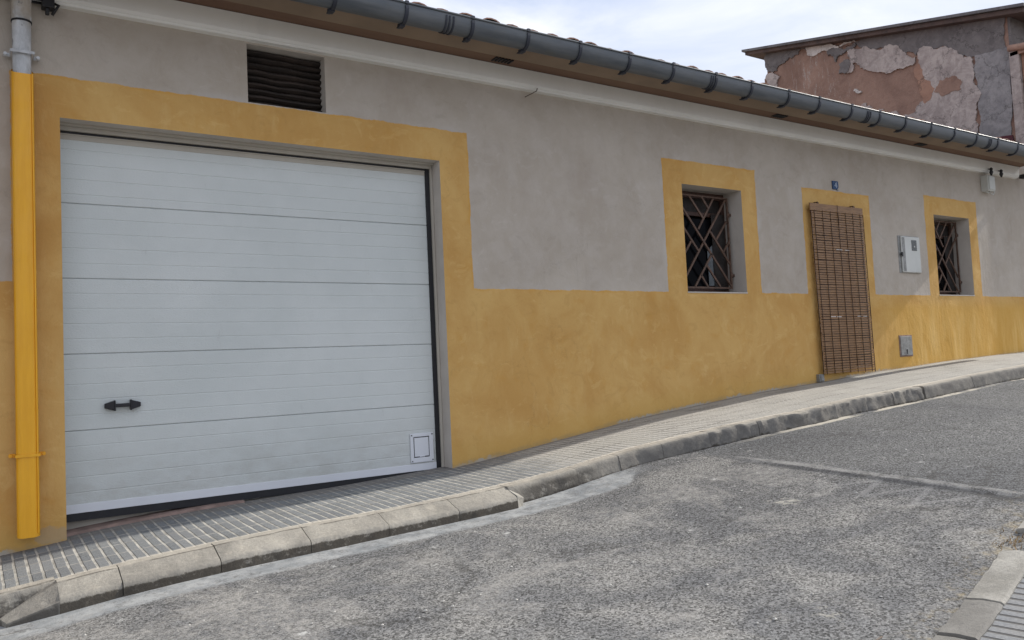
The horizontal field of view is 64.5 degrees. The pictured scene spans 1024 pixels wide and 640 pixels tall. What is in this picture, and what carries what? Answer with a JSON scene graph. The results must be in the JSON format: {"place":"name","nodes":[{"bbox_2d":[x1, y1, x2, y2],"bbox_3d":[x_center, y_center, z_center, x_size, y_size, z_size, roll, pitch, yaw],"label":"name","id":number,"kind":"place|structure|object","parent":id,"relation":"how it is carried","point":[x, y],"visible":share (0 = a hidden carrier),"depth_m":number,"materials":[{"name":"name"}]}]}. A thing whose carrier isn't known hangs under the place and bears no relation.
{"place":"outdoors","nodes":[
{"label":"outdoors","id":0,"kind":"place"},
{"bbox_2d":[0,378,1023,639],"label":"road","id":1,"kind":"structure","parent":0,"point":[750,554],"depth_m":4.36,"materials":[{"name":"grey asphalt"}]},
{"bbox_2d":[0,580,59,627],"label":"kerb end splay","id":2,"kind":"object","parent":1,"relation":"on","point":[43,603],"visible":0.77,"depth_m":4.16,"materials":[{"name":"concrete"}]},
{"bbox_2d":[0,365,1023,617],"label":"kerb","id":3,"kind":"structure","parent":1,"relation":"on","point":[126,579],"depth_m":5.36,"materials":[{"name":"concrete"}]},
{"bbox_2d":[505,487,523,507],"bbox_3d":[0.021,1.290,5.871,0.074,0.160,0.196,-1,-4,-34],"label":"kerb mortar cap","id":4,"kind":"object","parent":3,"relation":"attached to","point":[520,498],"visible":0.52,"depth_m":5.81,"materials":[{"name":"concrete"}]},
{"bbox_2d":[932,520,1023,639],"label":"kerb","id":5,"kind":"structure","parent":1,"relation":"on","point":[977,612],"depth_m":3.39,"materials":[{"name":"concrete"}]},
{"bbox_2d":[989,527,1023,550],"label":"dry weeds","id":6,"kind":"object","parent":1,"relation":"on","point":[1015,541],"visible":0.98,"depth_m":4.04,"materials":[{"name":"beige plant"}]},
{"bbox_2d":[0,352,1023,589],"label":"pavement","id":7,"kind":"structure","parent":0,"point":[86,551],"depth_m":6.25,"materials":[{"name":"tile"}]},
{"bbox_2d":[404,0,1023,82],"label":"sky","id":8,"kind":"structure","parent":0,"point":[711,35],"materials":[{"name":"white"}]},
{"bbox_2d":[980,576,1023,639],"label":"pavement","id":9,"kind":"structure","parent":0,"point":[1008,623],"depth_m":3.19,"materials":[{"name":"grey tile"}]},
{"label":"street subsoil","id":10,"kind":"structure","parent":0,"visible":0},
{"bbox_2d":[0,0,1023,555],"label":"house","id":11,"kind":"structure","parent":10,"relation":"on","point":[288,246],"depth_m":6.90,"materials":[{"name":"paint"}]},
{"bbox_2d":[3,0,45,538],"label":"drainpipe","id":12,"kind":"object","parent":11,"relation":"attached to","point":[27,454],"visible":1,"depth_m":5.15,"materials":[{"name":"yellow plastic"}]},
{"bbox_2d":[31,0,59,15],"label":"overhead cable","id":13,"kind":"object","parent":11,"relation":"attached to","point":[47,6],"visible":0.98,"depth_m":5.39,"materials":[{"name":"black rubber"}]},
{"bbox_2d":[60,122,444,529],"bbox_3d":[-1.897,0.136,6.288,2.968,3.002,0.160,-1,-4,-34],"label":"garage door","id":14,"kind":"structure","parent":11,"relation":"in","point":[244,321],"depth_m":6.16,"materials":[{"name":"white metal"}]},
{"bbox_2d":[682,191,747,293],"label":"window","id":15,"kind":"structure","parent":11,"relation":"in","point":[706,246],"depth_m":9.18,"materials":[{"name":"brown metal"}]},
{"bbox_2d":[816,374,824,381],"bbox_3d":[3.698,0.695,9.710,0.095,0.090,0.057,-1,-4,-34],"label":"conduit box","id":16,"kind":"object","parent":11,"relation":"attached to","point":[819,377],"visible":1,"depth_m":9.68,"materials":[{"name":"grey plastic"}]},
{"bbox_2d":[832,181,838,190],"bbox_3d":[4.063,-1.687,10.180,0.127,0.117,0.016,-1,-4,-34],"label":"house number sign","id":17,"kind":"object","parent":11,"relation":"attached to","point":[835,185],"visible":1,"depth_m":10.17,"materials":[{"name":"blue ceramic"}]},
{"bbox_2d":[815,215,859,366],"bbox_3d":[4.049,-0.363,10.290,0.990,1.920,0.048,-1,-4,-34],"label":"front door","id":18,"kind":"structure","parent":11,"relation":"in","point":[815,215],"depth_m":10.33,"materials":[{"name":"brown wood"}]},
{"bbox_2d":[809,202,875,374],"bbox_3d":[4.087,-0.393,10.050,1.112,2.111,0.074,-1,-4,-34],"label":"bamboo blind","id":19,"kind":"object","parent":11,"relation":"attached to","point":[835,210],"visible":1,"depth_m":10.02,"materials":[{"name":"brown wood"}]},
{"bbox_2d":[898,335,912,356],"bbox_3d":[5.246,0.343,10.795,0.300,0.285,0.039,-1,-4,-34],"label":"meter hatch","id":20,"kind":"object","parent":11,"relation":"attached to","point":[905,346],"visible":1,"depth_m":10.77,"materials":[{"name":"grey metal"}]},
{"bbox_2d":[900,336,912,354],"bbox_3d":[5.250,0.343,10.788,0.266,0.251,0.010,-1,-4,-34],"label":"hatch door","id":21,"kind":"structure","parent":20,"relation":"in","point":[905,341],"depth_m":10.78,"materials":[{"name":"grey metal"}]},
{"bbox_2d":[897,235,921,273],"bbox_3d":[5.389,-0.886,10.989,0.500,0.505,0.062,-1,-4,-34],"label":"meter box","id":22,"kind":"object","parent":11,"relation":"attached to","point":[909,254],"visible":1,"depth_m":10.95,"materials":[{"name":"plastic"}]},
{"bbox_2d":[900,236,921,272],"bbox_3d":[5.409,-0.884,10.993,0.442,0.490,0.022,-1,-4,-34],"label":"box door","id":23,"kind":"structure","parent":22,"relation":"in","point":[913,259],"depth_m":10.98,"materials":[{"name":"plastic"}]},
{"bbox_2d":[934,220,974,295],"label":"window","id":24,"kind":"structure","parent":11,"relation":"in","point":[944,249],"depth_m":11.98,"materials":[{"name":"brown metal"}]},
{"bbox_2d":[980,175,995,194],"bbox_3d":[7.193,-2.029,12.229,0.284,0.288,0.124,-1,-4,-34],"label":"junction box","id":25,"kind":"object","parent":11,"relation":"attached to","point":[987,183],"visible":1,"depth_m":12.16,"materials":[{"name":"plastic"}]},
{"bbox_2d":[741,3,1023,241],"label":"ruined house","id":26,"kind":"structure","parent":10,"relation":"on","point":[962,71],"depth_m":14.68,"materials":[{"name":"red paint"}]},
{"bbox_2d":[1007,42,1023,82],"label":"pink house","id":27,"kind":"structure","parent":10,"relation":"on","point":[1018,48],"depth_m":13.42,"materials":[{"name":"paint"}]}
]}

